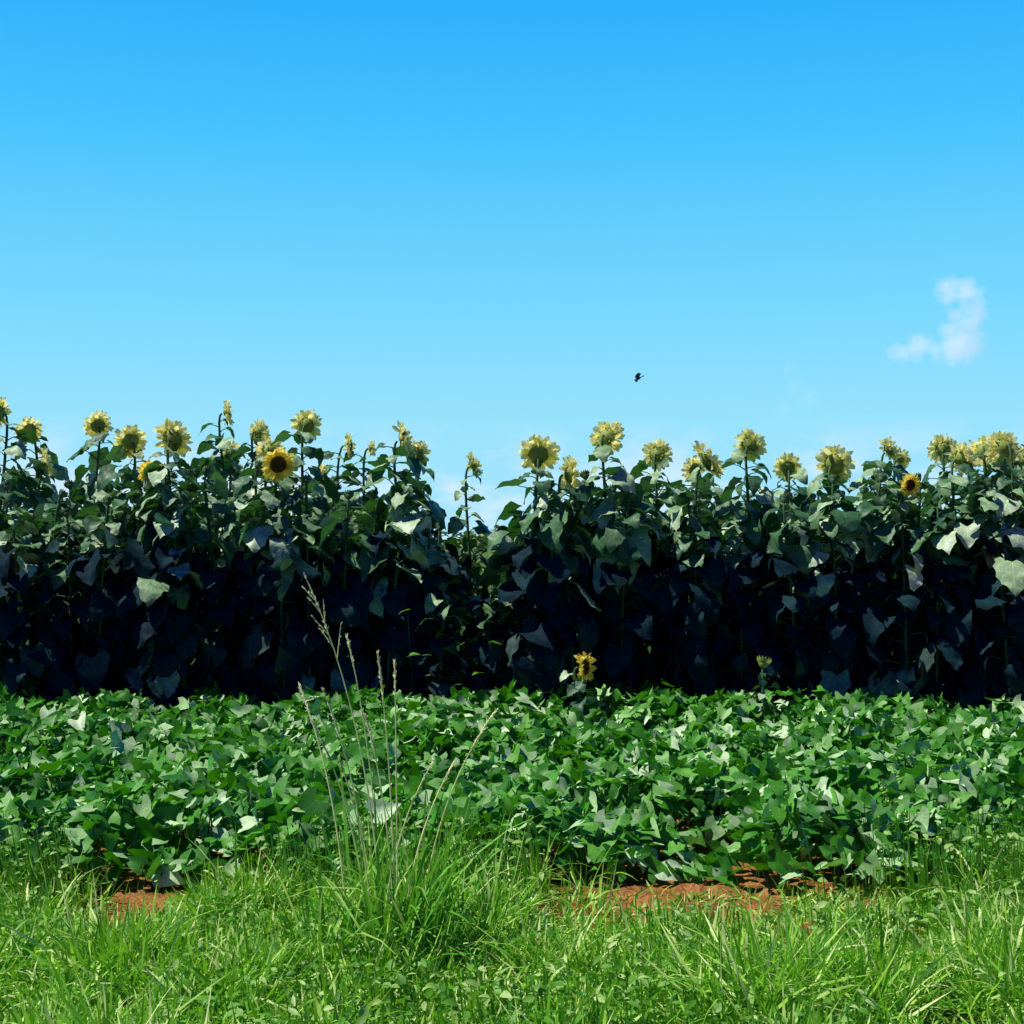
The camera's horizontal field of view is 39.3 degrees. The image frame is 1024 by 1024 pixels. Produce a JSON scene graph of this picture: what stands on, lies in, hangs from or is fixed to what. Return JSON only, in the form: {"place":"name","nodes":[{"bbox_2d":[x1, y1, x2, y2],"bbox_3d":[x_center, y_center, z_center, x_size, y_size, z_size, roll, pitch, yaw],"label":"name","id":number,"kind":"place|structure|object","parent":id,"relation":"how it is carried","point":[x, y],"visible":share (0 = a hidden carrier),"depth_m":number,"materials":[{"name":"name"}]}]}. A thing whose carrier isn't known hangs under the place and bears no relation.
{"place":"outdoors","nodes":[
{"label":"outdoors","id":0,"kind":"place"},
{"bbox_2d":[0,0,1023,538],"label":"sky","id":1,"kind":"structure","parent":0,"point":[474,225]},
{"bbox_2d":[1,542,1023,1023],"bbox_3d":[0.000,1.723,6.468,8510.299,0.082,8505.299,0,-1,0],"label":"ground","id":2,"kind":"structure","parent":0,"point":[751,876],"depth_m":6.57,"materials":[{"name":"soil"}]},
{"bbox_2d":[0,481,35,705],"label":"sunflower","id":3,"kind":"object","parent":2,"relation":"on","point":[6,486],"visible":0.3,"depth_m":11.14,"materials":[{"name":"green plant"}]},
{"bbox_2d":[0,397,40,598],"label":"sunflower","id":4,"kind":"object","parent":2,"relation":"on","point":[16,448],"visible":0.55,"depth_m":11.80,"materials":[{"name":"green plant"}]},
{"bbox_2d":[4,514,38,678],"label":"sunflower","id":5,"kind":"object","parent":2,"relation":"on","point":[25,593],"visible":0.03,"depth_m":11.66,"materials":[{"name":"green plant"}]},
{"bbox_2d":[0,497,60,708],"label":"sunflower","id":6,"kind":"object","parent":2,"relation":"on","point":[35,660],"visible":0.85,"depth_m":10.81,"materials":[{"name":"green plant"}]},
{"bbox_2d":[2,448,63,685],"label":"sunflower","id":7,"kind":"object","parent":2,"relation":"on","point":[48,464],"visible":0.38,"depth_m":11.97,"materials":[{"name":"green plant"}]},
{"bbox_2d":[2,416,72,644],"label":"sunflower","id":8,"kind":"object","parent":2,"relation":"on","point":[29,424],"visible":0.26,"depth_m":12.21,"materials":[{"name":"green plant"}]},
{"bbox_2d":[22,488,85,694],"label":"sunflower","id":9,"kind":"object","parent":2,"relation":"on","point":[43,513],"visible":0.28,"depth_m":11.37,"materials":[{"name":"green plant"}]},
{"bbox_2d":[34,479,89,650],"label":"sunflower","id":10,"kind":"object","parent":2,"relation":"on","point":[44,527],"visible":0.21,"depth_m":11.79,"materials":[{"name":"green plant"}]},
{"bbox_2d":[28,507,105,707],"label":"sunflower","id":11,"kind":"object","parent":2,"relation":"on","point":[62,678],"visible":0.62,"depth_m":10.94,"materials":[{"name":"green plant"}]},
{"bbox_2d":[61,410,126,608],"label":"sunflower","id":12,"kind":"object","parent":2,"relation":"on","point":[96,426],"visible":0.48,"depth_m":11.97,"materials":[{"name":"green plant"}]},
{"bbox_2d":[62,495,136,696],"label":"sunflower","id":13,"kind":"object","parent":2,"relation":"on","point":[92,673],"visible":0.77,"depth_m":10.88,"materials":[{"name":"green plant"}]},
{"bbox_2d":[71,482,145,694],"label":"sunflower","id":14,"kind":"object","parent":2,"relation":"on","point":[75,575],"visible":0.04,"depth_m":11.78,"materials":[{"name":"green plant"}]},
{"bbox_2d":[74,480,145,695],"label":"sunflower","id":15,"kind":"object","parent":2,"relation":"on","point":[100,495],"visible":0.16,"depth_m":11.39,"materials":[{"name":"green plant"}]},
{"bbox_2d":[88,424,172,700],"bbox_3d":[-2.934,0.564,11.137,0.736,2.504,0.678,0,-1,0],"label":"sunflower","id":16,"kind":"object","parent":2,"relation":"on","point":[129,442],"visible":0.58,"depth_m":11.06,"materials":[{"name":"green plant"}]},
{"bbox_2d":[88,474,177,695],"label":"sunflower","id":17,"kind":"object","parent":2,"relation":"on","point":[131,674],"visible":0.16,"depth_m":11.08,"materials":[{"name":"green plant"}]},
{"bbox_2d":[114,459,198,718],"bbox_3d":[-2.703,0.703,10.909,0.628,2.217,0.628,0,-1,-12],"label":"sunflower","id":18,"kind":"object","parent":2,"relation":"on","point":[166,662],"visible":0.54,"depth_m":10.78,"materials":[{"name":"green plant"}]},
{"bbox_2d":[132,471,199,666],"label":"sunflower","id":19,"kind":"object","parent":2,"relation":"on","point":[173,475],"visible":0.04,"depth_m":11.73,"materials":[{"name":"green plant"}]},
{"bbox_2d":[128,463,211,709],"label":"sunflower","id":20,"kind":"object","parent":2,"relation":"on","point":[150,592],"visible":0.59,"depth_m":10.73,"materials":[{"name":"green plant"}]},
{"bbox_2d":[135,417,218,715],"bbox_3d":[-2.598,0.543,10.862,0.591,2.533,0.578,-1,-1,30],"label":"sunflower","id":21,"kind":"object","parent":2,"relation":"on","point":[175,441],"visible":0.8,"depth_m":10.79,"materials":[{"name":"green plant"}]},
{"bbox_2d":[159,469,225,687],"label":"sunflower","id":22,"kind":"object","parent":2,"relation":"on","point":[202,517],"visible":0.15,"depth_m":11.33,"materials":[{"name":"green plant"}]},
{"bbox_2d":[163,465,257,698],"bbox_3d":[-2.291,0.728,11.027,0.663,2.171,0.703,-1,-1,25],"label":"sunflower","id":23,"kind":"object","parent":2,"relation":"on","point":[215,583],"visible":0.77,"depth_m":10.94,"materials":[{"name":"green plant"}]},
{"bbox_2d":[185,400,247,554],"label":"sunflower","id":24,"kind":"object","parent":2,"relation":"on","point":[214,463],"visible":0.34,"depth_m":12.53,"materials":[{"name":"green plant"}]},
{"bbox_2d":[201,440,243,646],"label":"sunflower","id":25,"kind":"object","parent":2,"relation":"on","point":[234,445],"visible":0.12,"depth_m":12.87,"materials":[{"name":"green plant"}]},
{"bbox_2d":[192,488,253,693],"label":"sunflower","id":26,"kind":"object","parent":2,"relation":"on","point":[220,562],"visible":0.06,"depth_m":11.63,"materials":[{"name":"green plant"}]},
{"bbox_2d":[204,494,278,696],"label":"sunflower","id":27,"kind":"object","parent":2,"relation":"on","point":[233,643],"visible":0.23,"depth_m":11.24,"materials":[{"name":"green plant"}]},
{"bbox_2d":[230,418,270,507],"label":"sunflower","id":28,"kind":"object","parent":2,"relation":"on","point":[259,431],"visible":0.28,"depth_m":12.54,"materials":[{"name":"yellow plant"}]},
{"bbox_2d":[214,459,301,701],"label":"sunflower","id":29,"kind":"object","parent":2,"relation":"on","point":[254,538],"visible":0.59,"depth_m":10.96,"materials":[{"name":"green plant"}]},
{"bbox_2d":[226,436,292,694],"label":"sunflower","id":30,"kind":"object","parent":2,"relation":"on","point":[264,446],"visible":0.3,"depth_m":11.90,"materials":[{"name":"green plant"}]},
{"bbox_2d":[240,447,314,704],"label":"sunflower","id":31,"kind":"object","parent":2,"relation":"on","point":[282,660],"visible":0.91,"depth_m":10.86,"materials":[{"name":"green plant"}]},
{"bbox_2d":[253,507,324,697],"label":"sunflower","id":32,"kind":"object","parent":2,"relation":"on","point":[300,615],"visible":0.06,"depth_m":11.18,"materials":[{"name":"green plant"}]},
{"bbox_2d":[266,409,339,606],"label":"sunflower","id":33,"kind":"object","parent":2,"relation":"on","point":[306,424],"visible":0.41,"depth_m":11.40,"materials":[{"name":"green plant"}]},
{"bbox_2d":[269,474,337,694],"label":"sunflower","id":34,"kind":"object","parent":2,"relation":"on","point":[306,567],"visible":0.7,"depth_m":10.93,"materials":[{"name":"green plant"}]},
{"bbox_2d":[300,509,359,692],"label":"sunflower","id":35,"kind":"object","parent":2,"relation":"on","point":[312,660],"visible":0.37,"depth_m":11.02,"materials":[{"name":"green plant"}]},
{"bbox_2d":[320,475,355,697],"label":"sunflower","id":36,"kind":"object","parent":2,"relation":"on","point":[335,478],"visible":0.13,"depth_m":12.46,"materials":[{"name":"green plant"}]},
{"bbox_2d":[318,432,367,656],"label":"sunflower","id":37,"kind":"object","parent":2,"relation":"on","point":[349,445],"visible":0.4,"depth_m":12.76,"materials":[{"name":"green plant"}]},
{"bbox_2d":[324,481,362,696],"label":"sunflower","id":38,"kind":"object","parent":2,"relation":"on","point":[332,504],"visible":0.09,"depth_m":11.82,"materials":[{"name":"green plant"}]},
{"bbox_2d":[311,490,380,697],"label":"sunflower","id":39,"kind":"object","parent":2,"relation":"on","point":[349,608],"visible":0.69,"depth_m":10.97,"materials":[{"name":"green plant"}]},
{"bbox_2d":[341,440,388,629],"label":"sunflower","id":40,"kind":"object","parent":2,"relation":"on","point":[357,492],"visible":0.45,"depth_m":12.74,"materials":[{"name":"green plant"}]},
{"bbox_2d":[348,504,420,700],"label":"sunflower","id":41,"kind":"object","parent":2,"relation":"on","point":[376,608],"visible":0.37,"depth_m":11.19,"materials":[{"name":"green plant"}]},
{"bbox_2d":[193,572,583,984],"bbox_3d":[-0.399,1.023,5.541,1.369,1.583,1.512,-1,-1,34],"label":"tall grass clump","id":42,"kind":"object","parent":2,"relation":"on","point":[402,913],"visible":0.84,"depth_m":5.41,"materials":[{"name":"green plant"}]},
{"bbox_2d":[360,471,437,702],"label":"sunflower","id":43,"kind":"object","parent":2,"relation":"on","point":[393,645],"visible":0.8,"depth_m":10.96,"materials":[{"name":"green plant"}]},
{"bbox_2d":[359,420,447,683],"bbox_3d":[-0.840,0.548,11.149,0.678,2.534,0.511,-1,-1,33],"label":"sunflower","id":44,"kind":"object","parent":2,"relation":"on","point":[408,523],"visible":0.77,"depth_m":11.09,"materials":[{"name":"green plant"}]},
{"bbox_2d":[373,527,461,696],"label":"sunflower","id":45,"kind":"object","parent":2,"relation":"on","point":[430,581],"visible":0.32,"depth_m":11.14,"materials":[{"name":"green plant"}]},
{"bbox_2d":[389,439,445,665],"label":"sunflower","id":46,"kind":"object","parent":2,"relation":"on","point":[421,449],"visible":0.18,"depth_m":12.52,"materials":[{"name":"green plant"}]},
{"bbox_2d":[402,581,468,698],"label":"sunflower","id":47,"kind":"object","parent":2,"relation":"on","point":[436,670],"visible":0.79,"depth_m":10.88,"materials":[{"name":"green plant"}]},
{"bbox_2d":[421,523,482,693],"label":"sunflower","id":48,"kind":"object","parent":2,"relation":"on","point":[457,569],"visible":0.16,"depth_m":11.71,"materials":[{"name":"green plant"}]},
{"bbox_2d":[399,590,517,698],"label":"weedy bush","id":49,"kind":"object","parent":2,"relation":"on","point":[462,643],"visible":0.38,"depth_m":10.94,"materials":[{"name":"green plant"}]},
{"bbox_2d":[447,451,496,631],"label":"sunflower","id":50,"kind":"object","parent":2,"relation":"on","point":[456,524],"visible":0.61,"depth_m":12.77,"materials":[{"name":"green plant"}]},
{"bbox_2d":[443,527,507,575],"bbox_3d":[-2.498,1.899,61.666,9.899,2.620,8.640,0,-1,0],"label":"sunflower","id":51,"kind":"object","parent":2,"relation":"on","point":[477,562],"visible":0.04,"depth_m":60.18,"materials":[{"name":"green plant"}]},
{"bbox_2d":[453,524,499,553],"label":"hedgerow","id":52,"kind":"object","parent":2,"relation":"on","point":[482,539],"depth_m":74.10,"materials":[{"name":"green plant"}]},
{"bbox_2d":[452,577,508,692],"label":"sunflower","id":53,"kind":"object","parent":2,"relation":"on","point":[474,582],"visible":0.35,"depth_m":11.20,"materials":[{"name":"green plant"}]},
{"bbox_2d":[456,585,516,718],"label":"sunflower","id":54,"kind":"object","parent":2,"relation":"on","point":[475,682],"visible":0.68,"depth_m":10.94,"materials":[{"name":"green plant"}]},
{"bbox_2d":[475,509,537,674],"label":"sunflower","id":55,"kind":"object","parent":2,"relation":"on","point":[505,546],"visible":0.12,"depth_m":11.30,"materials":[{"name":"green plant"}]},
{"bbox_2d":[0,675,1023,889],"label":"sweet potato crop","id":56,"kind":"object","parent":2,"relation":"on","point":[148,779],"visible":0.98,"depth_m":7.60,"materials":[{"name":"green plant"}]},
{"bbox_2d":[0,801,1023,1023],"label":"grass","id":57,"kind":"structure","parent":2,"relation":"on","point":[61,985],"depth_m":5.10,"materials":[{"name":"green plant"}]},
{"bbox_2d":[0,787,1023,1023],"bbox_3d":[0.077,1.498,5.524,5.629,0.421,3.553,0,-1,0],"label":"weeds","id":58,"kind":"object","parent":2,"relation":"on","point":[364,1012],"visible":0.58,"depth_m":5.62,"materials":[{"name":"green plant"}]},
{"bbox_2d":[482,434,572,704],"bbox_3d":[0.144,0.608,10.842,0.711,2.404,0.677,1,-1,-31],"label":"sunflower","id":59,"kind":"object","parent":2,"relation":"on","point":[538,453],"visible":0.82,"depth_m":10.79,"materials":[{"name":"green plant"}]},
{"bbox_2d":[497,515,573,708],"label":"sunflower","id":60,"kind":"object","parent":2,"relation":"on","point":[545,652],"visible":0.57,"depth_m":10.68,"materials":[{"name":"green plant"}]},
{"bbox_2d":[527,455,600,716],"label":"sunflower","id":61,"kind":"object","parent":2,"relation":"on","point":[585,625],"visible":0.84,"depth_m":10.79,"materials":[{"name":"green plant"}]},
{"bbox_2d":[542,475,596,679],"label":"sunflower","id":62,"kind":"object","parent":2,"relation":"on","point":[575,537],"visible":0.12,"depth_m":11.12,"materials":[{"name":"green plant"}]},
{"bbox_2d":[560,651,606,719],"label":"sunflower","id":63,"kind":"object","parent":2,"relation":"on","point":[586,668],"visible":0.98,"depth_m":10.25,"materials":[{"name":"green plant"}]},
{"bbox_2d":[559,469,628,686],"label":"sunflower","id":64,"kind":"object","parent":2,"relation":"on","point":[585,517],"visible":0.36,"depth_m":10.99,"materials":[{"name":"green plant"}]},
{"bbox_2d":[570,421,650,688],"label":"sunflower","id":65,"kind":"object","parent":2,"relation":"on","point":[604,440],"visible":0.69,"depth_m":10.95,"materials":[{"name":"green plant"}]},
{"bbox_2d":[582,484,647,688],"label":"sunflower","id":66,"kind":"object","parent":2,"relation":"on","point":[613,487],"visible":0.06,"depth_m":11.26,"materials":[{"name":"green plant"}]},
{"bbox_2d":[586,491,660,708],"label":"sunflower","id":67,"kind":"object","parent":2,"relation":"on","point":[613,659],"visible":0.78,"depth_m":10.86,"materials":[{"name":"green plant"}]},
{"bbox_2d":[627,475,672,687],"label":"sunflower","id":68,"kind":"object","parent":2,"relation":"on","point":[641,646],"visible":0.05,"depth_m":11.59,"materials":[{"name":"green plant"}]},
{"bbox_2d":[630,438,687,691],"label":"sunflower","id":69,"kind":"object","parent":2,"relation":"on","point":[658,453],"visible":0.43,"depth_m":11.39,"materials":[{"name":"green plant"}]},
{"bbox_2d":[632,502,693,692],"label":"sunflower","id":70,"kind":"object","parent":2,"relation":"on","point":[650,670],"visible":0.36,"depth_m":11.27,"materials":[{"name":"green plant"}]},
{"bbox_2d":[641,496,731,698],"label":"sunflower","id":71,"kind":"object","parent":2,"relation":"on","point":[693,644],"visible":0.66,"depth_m":10.92,"materials":[{"name":"green plant"}]},
{"bbox_2d":[653,489,722,692],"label":"sunflower","id":72,"kind":"object","parent":2,"relation":"on","point":[656,625],"visible":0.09,"depth_m":11.31,"materials":[{"name":"green plant"}]},
{"bbox_2d":[666,455,728,667],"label":"sunflower","id":73,"kind":"object","parent":2,"relation":"on","point":[691,465],"visible":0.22,"depth_m":12.27,"materials":[{"name":"green plant"}]},
{"bbox_2d":[657,440,741,699],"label":"sunflower","id":74,"kind":"object","parent":2,"relation":"on","point":[703,607],"visible":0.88,"depth_m":10.86,"materials":[{"name":"green plant"}]},
{"bbox_2d":[705,502,775,693],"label":"sunflower","id":75,"kind":"object","parent":2,"relation":"on","point":[736,650],"visible":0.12,"depth_m":11.28,"materials":[{"name":"green plant"}]},
{"bbox_2d":[706,504,784,693],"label":"sunflower","id":76,"kind":"object","parent":2,"relation":"on","point":[752,631],"visible":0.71,"depth_m":10.94,"materials":[{"name":"green plant"}]},
{"bbox_2d":[712,428,783,717],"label":"sunflower","id":77,"kind":"object","parent":2,"relation":"on","point":[750,444],"visible":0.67,"depth_m":11.10,"materials":[{"name":"green plant"}]},
{"bbox_2d":[721,487,793,690],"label":"sunflower","id":78,"kind":"object","parent":2,"relation":"on","point":[778,503],"visible":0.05,"depth_m":11.74,"materials":[{"name":"green plant"}]},
{"bbox_2d":[747,655,779,720],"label":"sunflower","id":79,"kind":"object","parent":2,"relation":"on","point":[763,662],"visible":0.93,"depth_m":10.34,"materials":[{"name":"green plant"}]},
{"bbox_2d":[760,492,810,698],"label":"sunflower","id":80,"kind":"object","parent":2,"relation":"on","point":[786,641],"visible":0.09,"depth_m":11.41,"materials":[{"name":"green plant"}]},
{"bbox_2d":[757,493,823,711],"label":"sunflower","id":81,"kind":"object","parent":2,"relation":"on","point":[783,568],"visible":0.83,"depth_m":10.89,"materials":[{"name":"green plant"}]},
{"bbox_2d":[772,452,828,682],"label":"sunflower","id":82,"kind":"object","parent":2,"relation":"on","point":[787,467],"visible":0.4,"depth_m":11.95,"materials":[{"name":"green plant"}]},
{"bbox_2d":[792,480,830,684],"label":"sunflower","id":83,"kind":"object","parent":2,"relation":"on","point":[819,493],"visible":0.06,"depth_m":11.73,"materials":[{"name":"green plant"}]},
{"bbox_2d":[789,508,860,695],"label":"sunflower","id":84,"kind":"object","parent":2,"relation":"on","point":[823,618],"visible":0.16,"depth_m":11.16,"materials":[{"name":"green plant"}]},
{"bbox_2d":[793,444,871,693],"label":"sunflower","id":85,"kind":"object","parent":2,"relation":"on","point":[837,461],"visible":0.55,"depth_m":11.09,"materials":[{"name":"green plant"}]},
{"bbox_2d":[793,474,875,697],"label":"sunflower","id":86,"kind":"object","parent":2,"relation":"on","point":[844,642],"visible":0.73,"depth_m":10.91,"materials":[{"name":"green plant"}]},
{"bbox_2d":[829,473,912,699],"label":"sunflower","id":87,"kind":"object","parent":2,"relation":"on","point":[881,534],"visible":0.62,"depth_m":10.89,"materials":[{"name":"green plant"}]},
{"bbox_2d":[844,485,904,691],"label":"sunflower","id":88,"kind":"object","parent":2,"relation":"on","point":[864,489],"visible":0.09,"depth_m":11.79,"materials":[{"name":"green plant"}]},
{"bbox_2d":[856,436,908,544],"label":"sunflower","id":89,"kind":"object","parent":2,"relation":"on","point":[889,449],"visible":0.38,"depth_m":12.47,"materials":[{"name":"green plant"}]},
{"bbox_2d":[849,469,928,682],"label":"sunflower","id":90,"kind":"object","parent":2,"relation":"on","point":[884,566],"visible":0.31,"depth_m":11.04,"materials":[{"name":"green plant"}]},
{"bbox_2d":[862,473,941,708],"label":"sunflower","id":91,"kind":"object","parent":2,"relation":"on","point":[875,624],"visible":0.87,"depth_m":10.85,"materials":[{"name":"green plant"}]},
{"bbox_2d":[881,444,923,526],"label":"sunflower","id":92,"kind":"object","parent":2,"relation":"on","point":[904,460],"visible":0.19,"depth_m":12.71,"materials":[{"name":"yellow plant"}]},
{"bbox_2d":[884,472,942,647],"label":"sunflower","id":93,"kind":"object","parent":2,"relation":"on","point":[919,495],"visible":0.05,"depth_m":11.37,"materials":[{"name":"green plant"}]},
{"bbox_2d":[889,481,955,685],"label":"sunflower","id":94,"kind":"object","parent":2,"relation":"on","point":[893,575],"visible":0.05,"depth_m":11.58,"materials":[{"name":"green plant"}]},
{"bbox_2d":[889,496,976,711],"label":"sunflower","id":95,"kind":"object","parent":2,"relation":"on","point":[934,671],"visible":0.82,"depth_m":10.82,"materials":[{"name":"green plant"}]},
{"bbox_2d":[920,434,978,691],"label":"sunflower","id":96,"kind":"object","parent":2,"relation":"on","point":[938,447],"visible":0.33,"depth_m":11.67,"materials":[{"name":"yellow plant"}]},
{"bbox_2d":[922,488,986,699],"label":"sunflower","id":97,"kind":"object","parent":2,"relation":"on","point":[973,548],"visible":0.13,"depth_m":11.18,"materials":[{"name":"green plant"}]},
{"bbox_2d":[915,441,1009,710],"bbox_3d":[3.467,0.631,10.974,0.682,2.362,0.552,0,-1,0],"label":"sunflower","id":98,"kind":"object","parent":2,"relation":"on","point":[961,627],"visible":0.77,"depth_m":10.85,"materials":[{"name":"green plant"}]},
{"bbox_2d":[957,433,1023,703],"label":"sunflower","id":99,"kind":"object","parent":2,"relation":"on","point":[979,447],"visible":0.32,"depth_m":11.13,"materials":[{"name":"green plant"}]},
{"bbox_2d":[962,477,1023,712],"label":"sunflower","id":100,"kind":"object","parent":2,"relation":"on","point":[1009,575],"visible":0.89,"depth_m":10.73,"materials":[{"name":"green plant"}]},
{"bbox_2d":[970,430,1023,704],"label":"sunflower","id":101,"kind":"object","parent":2,"relation":"on","point":[1003,447],"visible":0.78,"depth_m":10.81,"materials":[{"name":"green plant"}]},
{"bbox_2d":[978,460,1023,574],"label":"sunflower","id":102,"kind":"object","parent":2,"relation":"on","point":[1019,478],"visible":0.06,"depth_m":11.37,"materials":[{"name":"green plant"}]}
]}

